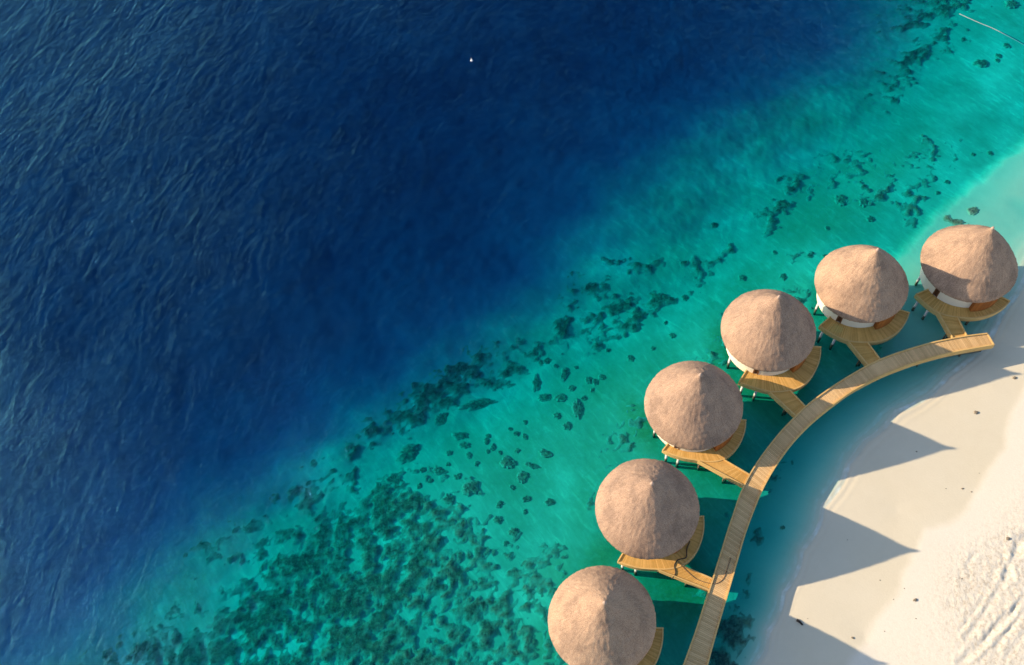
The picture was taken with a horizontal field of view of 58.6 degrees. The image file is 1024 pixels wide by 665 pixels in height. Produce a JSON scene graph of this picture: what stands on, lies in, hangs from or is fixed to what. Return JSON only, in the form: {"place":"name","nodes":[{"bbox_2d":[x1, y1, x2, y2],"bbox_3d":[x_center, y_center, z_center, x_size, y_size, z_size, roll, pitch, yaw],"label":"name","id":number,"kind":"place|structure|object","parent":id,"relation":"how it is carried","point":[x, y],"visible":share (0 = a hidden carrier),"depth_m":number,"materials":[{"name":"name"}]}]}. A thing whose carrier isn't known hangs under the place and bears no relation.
{"place":"outdoors","nodes":[
{"label":"outdoors","id":0,"kind":"place"},
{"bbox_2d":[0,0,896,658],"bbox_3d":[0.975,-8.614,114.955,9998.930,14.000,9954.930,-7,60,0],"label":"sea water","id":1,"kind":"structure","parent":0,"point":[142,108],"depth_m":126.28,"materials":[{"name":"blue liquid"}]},
{"bbox_2d":[959,13,1023,44],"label":"floating pipe","id":2,"kind":"object","parent":1,"relation":"on","point":[992,28],"visible":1,"depth_m":120.70,"materials":[{"name":"white plastic"}]},
{"bbox_2d":[0,0,1023,664],"bbox_3d":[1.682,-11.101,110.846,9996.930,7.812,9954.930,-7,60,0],"label":"sandy ground","id":3,"kind":"structure","parent":0,"point":[426,202],"depth_m":109.89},
{"bbox_2d":[385,473,402,484],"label":"coral head","id":4,"kind":"object","parent":3,"relation":"on","point":[391,479],"visible":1,"depth_m":95.16},
{"bbox_2d":[395,444,419,464],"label":"coral head","id":5,"kind":"object","parent":3,"relation":"on","point":[409,453],"visible":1,"depth_m":96.62},
{"bbox_2d":[419,467,425,472],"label":"coral head","id":6,"kind":"object","parent":3,"relation":"on","point":[422,469],"visible":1,"depth_m":95.42},
{"bbox_2d":[431,466,447,474],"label":"coral head","id":7,"kind":"object","parent":3,"relation":"on","point":[440,471],"visible":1,"depth_m":95.09},
{"bbox_2d":[434,412,447,425],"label":"coral head","id":8,"kind":"object","parent":3,"relation":"on","point":[440,419],"visible":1,"depth_m":98.93},
{"bbox_2d":[441,493,454,504],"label":"coral head","id":9,"kind":"object","parent":3,"relation":"on","point":[448,499],"visible":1,"depth_m":93.35},
{"bbox_2d":[445,450,452,455],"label":"coral head","id":10,"kind":"object","parent":3,"relation":"on","point":[449,452],"visible":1,"depth_m":96.19},
{"bbox_2d":[453,473,460,479],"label":"coral head","id":11,"kind":"object","parent":3,"relation":"on","point":[457,476],"visible":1,"depth_m":94.61},
{"bbox_2d":[451,431,468,440],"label":"coral head","id":12,"kind":"object","parent":3,"relation":"on","point":[458,435],"visible":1,"depth_m":97.20},
{"bbox_2d":[458,442,470,448],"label":"coral head","id":13,"kind":"object","parent":3,"relation":"on","point":[464,445],"visible":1,"depth_m":96.49},
{"bbox_2d":[461,480,479,496],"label":"coral head","id":14,"kind":"object","parent":3,"relation":"on","point":[470,488],"visible":1,"depth_m":93.71},
{"bbox_2d":[458,398,498,411],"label":"coral head","id":15,"kind":"object","parent":3,"relation":"on","point":[476,404],"visible":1,"depth_m":99.35},
{"bbox_2d":[483,438,489,444],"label":"coral head","id":16,"kind":"object","parent":3,"relation":"on","point":[486,440],"visible":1,"depth_m":96.50},
{"bbox_2d":[489,443,495,450],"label":"coral head","id":17,"kind":"object","parent":3,"relation":"on","point":[492,447],"visible":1,"depth_m":96.05},
{"bbox_2d":[492,516,502,523],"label":"coral head","id":18,"kind":"object","parent":3,"relation":"on","point":[497,519],"visible":1,"depth_m":91.89},
{"bbox_2d":[496,501,502,508],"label":"coral head","id":19,"kind":"object","parent":3,"relation":"on","point":[499,503],"visible":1,"depth_m":92.72},
{"bbox_2d":[499,455,516,468],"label":"coral head","id":20,"kind":"object","parent":3,"relation":"on","point":[507,462],"visible":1,"depth_m":94.87},
{"bbox_2d":[508,528,518,536],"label":"coral head","id":21,"kind":"object","parent":3,"relation":"on","point":[515,532],"visible":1,"depth_m":91.10},
{"bbox_2d":[516,471,528,483],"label":"coral head","id":22,"kind":"object","parent":3,"relation":"on","point":[521,477],"visible":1,"depth_m":93.98},
{"bbox_2d":[521,495,530,501],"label":"coral head","id":23,"kind":"object","parent":3,"relation":"on","point":[526,498],"visible":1,"depth_m":92.82},
{"bbox_2d":[523,462,539,468],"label":"coral head","id":24,"kind":"object","parent":3,"relation":"on","point":[531,465],"visible":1,"depth_m":94.63},
{"bbox_2d":[79,0,991,664],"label":"coral reef","id":25,"kind":"object","parent":3,"relation":"on","point":[355,594],"visible":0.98,"depth_m":90.54},
{"bbox_2d":[531,374,540,392],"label":"coral head","id":26,"kind":"object","parent":3,"relation":"on","point":[536,382],"visible":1,"depth_m":99.82},
{"bbox_2d":[538,394,551,401],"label":"coral head","id":27,"kind":"object","parent":3,"relation":"on","point":[543,397],"visible":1,"depth_m":98.74},
{"bbox_2d":[538,448,552,457],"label":"coral head","id":28,"kind":"object","parent":3,"relation":"on","point":[544,453],"visible":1,"depth_m":95.17},
{"bbox_2d":[543,357,551,363],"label":"coral head","id":29,"kind":"object","parent":3,"relation":"on","point":[547,360],"visible":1,"depth_m":101.37},
{"bbox_2d":[543,498,554,505],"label":"coral head","id":30,"kind":"object","parent":3,"relation":"on","point":[548,501],"visible":1,"depth_m":92.48},
{"bbox_2d":[552,412,560,418],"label":"coral head","id":31,"kind":"object","parent":3,"relation":"on","point":[556,415],"visible":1,"depth_m":97.36},
{"bbox_2d":[553,393,566,401],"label":"coral head","id":32,"kind":"object","parent":3,"relation":"on","point":[561,397],"visible":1,"depth_m":98.48},
{"bbox_2d":[560,367,568,381],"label":"coral head","id":33,"kind":"object","parent":3,"relation":"on","point":[564,376],"visible":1,"depth_m":100.02},
{"bbox_2d":[562,422,570,429],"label":"coral head","id":34,"kind":"object","parent":3,"relation":"on","point":[566,425],"visible":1,"depth_m":96.61},
{"bbox_2d":[568,385,575,390],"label":"coral head","id":35,"kind":"object","parent":3,"relation":"on","point":[571,387],"visible":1,"depth_m":99.00},
{"bbox_2d":[571,399,582,419],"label":"coral head","id":36,"kind":"object","parent":3,"relation":"on","point":[577,408],"visible":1,"depth_m":97.51},
{"bbox_2d":[585,376,591,383],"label":"coral head","id":37,"kind":"object","parent":3,"relation":"on","point":[588,379],"visible":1,"depth_m":99.34},
{"bbox_2d":[592,378,598,384],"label":"coral head","id":38,"kind":"object","parent":3,"relation":"on","point":[595,381],"visible":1,"depth_m":99.19},
{"bbox_2d":[598,374,605,379],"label":"coral head","id":39,"kind":"object","parent":3,"relation":"on","point":[601,377],"visible":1,"depth_m":99.41},
{"bbox_2d":[548,565,663,664],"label":"overwater hut","id":40,"kind":"object","parent":3,"relation":"on","point":[602,615],"visible":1,"depth_m":78.08,"materials":[{"name":"brown wicker"}]},
{"bbox_2d":[626,355,634,361],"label":"coral head","id":41,"kind":"object","parent":3,"relation":"on","point":[630,357],"visible":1,"depth_m":100.37},
{"bbox_2d":[595,458,704,575],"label":"overwater hut","id":42,"kind":"object","parent":3,"relation":"on","point":[647,511],"visible":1,"depth_m":82.92,"materials":[{"name":"brown wicker"}]},
{"bbox_2d":[672,541,689,578],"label":"hose","id":43,"kind":"object","parent":42,"relation":"on","point":[680,559],"visible":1,"depth_m":85.52,"materials":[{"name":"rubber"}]},
{"bbox_2d":[668,333,675,337],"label":"coral head","id":44,"kind":"object","parent":3,"relation":"on","point":[671,335],"visible":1,"depth_m":101.43},
{"bbox_2d":[657,565,711,591],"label":"link walkway","id":45,"kind":"structure","parent":3,"relation":"on","point":[682,574],"depth_m":84.76,"materials":[{"name":"brown wood"}]},
{"bbox_2d":[681,294,687,300],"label":"coral head","id":46,"kind":"object","parent":3,"relation":"on","point":[684,297],"visible":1,"depth_m":104.08},
{"bbox_2d":[644,361,746,470],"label":"overwater hut","id":47,"kind":"object","parent":3,"relation":"on","point":[693,411],"visible":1,"depth_m":87.80,"materials":[{"name":"brown wicker"}]},
{"bbox_2d":[710,222,717,227],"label":"coral head","id":48,"kind":"object","parent":3,"relation":"on","point":[713,225],"visible":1,"depth_m":109.56},
{"bbox_2d":[697,459,748,487],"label":"link walkway","id":49,"kind":"structure","parent":3,"relation":"on","point":[726,470],"depth_m":89.69,"materials":[{"name":"brown wood"}]},
{"bbox_2d":[738,274,745,280],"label":"coral head","id":50,"kind":"object","parent":3,"relation":"on","point":[741,277],"visible":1,"depth_m":104.70},
{"bbox_2d":[721,289,820,401],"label":"overwater hut","id":51,"kind":"object","parent":3,"relation":"on","point":[768,337],"visible":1,"depth_m":91.62,"materials":[{"name":"brown wicker"}]},
{"bbox_2d":[779,273,786,280],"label":"coral head","id":52,"kind":"object","parent":3,"relation":"on","point":[783,277],"visible":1,"depth_m":104.30},
{"bbox_2d":[768,390,805,417],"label":"link walkway","id":53,"kind":"structure","parent":3,"relation":"on","point":[791,403],"depth_m":92.99,"materials":[{"name":"brown wood"}]},
{"bbox_2d":[683,333,994,664],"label":"boardwalk","id":54,"kind":"structure","parent":3,"relation":"on","point":[763,469],"depth_m":90.23,"materials":[{"name":"brown wood"}]},
{"bbox_2d":[677,558,730,583],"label":"cord","id":55,"kind":"object","parent":54,"relation":"on","point":[703,581],"visible":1,"depth_m":84.70,"materials":[{"name":"brown fabric"}]},
{"bbox_2d":[834,194,846,205],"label":"coral head","id":56,"kind":"object","parent":3,"relation":"on","point":[841,199],"visible":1,"depth_m":109.28},
{"bbox_2d":[813,245,909,349],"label":"overwater hut","id":57,"kind":"object","parent":3,"relation":"on","point":[862,293],"visible":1,"depth_m":93.95,"materials":[{"name":"brown wicker"}]},
{"bbox_2d":[836,316,842,323],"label":"door","id":58,"kind":"structure","parent":57,"relation":"in","point":[839,319],"depth_m":96.74,"materials":[{"name":"brown wood"}]},
{"bbox_2d":[858,198,867,207],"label":"coral head","id":59,"kind":"object","parent":3,"relation":"on","point":[863,202],"visible":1,"depth_m":108.85},
{"bbox_2d":[846,340,880,366],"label":"link walkway","id":60,"kind":"structure","parent":3,"relation":"on","point":[865,354],"depth_m":95.29,"materials":[{"name":"brown wood"}]},
{"bbox_2d":[866,215,874,221],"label":"coral head","id":61,"kind":"object","parent":3,"relation":"on","point":[870,218],"visible":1,"depth_m":107.63},
{"bbox_2d":[936,312,966,339],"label":"link walkway","id":62,"kind":"structure","parent":3,"relation":"on","point":[952,327],"depth_m":96.20,"materials":[{"name":"brown wood"}]},
{"bbox_2d":[911,224,1017,324],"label":"overwater hut","id":63,"kind":"object","parent":3,"relation":"on","point":[968,273],"visible":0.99,"depth_m":94.30,"materials":[{"name":"brown wicker"}]},
{"bbox_2d":[932,288,939,297],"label":"door","id":64,"kind":"structure","parent":63,"relation":"in","point":[936,292],"depth_m":97.58,"materials":[{"name":"brown wood"}]},
{"bbox_2d":[966,207,978,215],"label":"coral head","id":65,"kind":"object","parent":3,"relation":"on","point":[973,211],"visible":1,"depth_m":106.61},
{"bbox_2d":[972,59,987,67],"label":"coral head","id":66,"kind":"object","parent":3,"relation":"on","point":[981,63],"visible":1,"depth_m":118.68},
{"bbox_2d":[1003,43,1010,47],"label":"coral head","id":67,"kind":"object","parent":3,"relation":"on","point":[1006,45],"visible":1,"depth_m":120.02},
{"bbox_2d":[1004,0,1019,8],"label":"coral head","id":68,"kind":"object","parent":3,"relation":"on","point":[1011,4],"visible":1,"depth_m":123.61}
]}

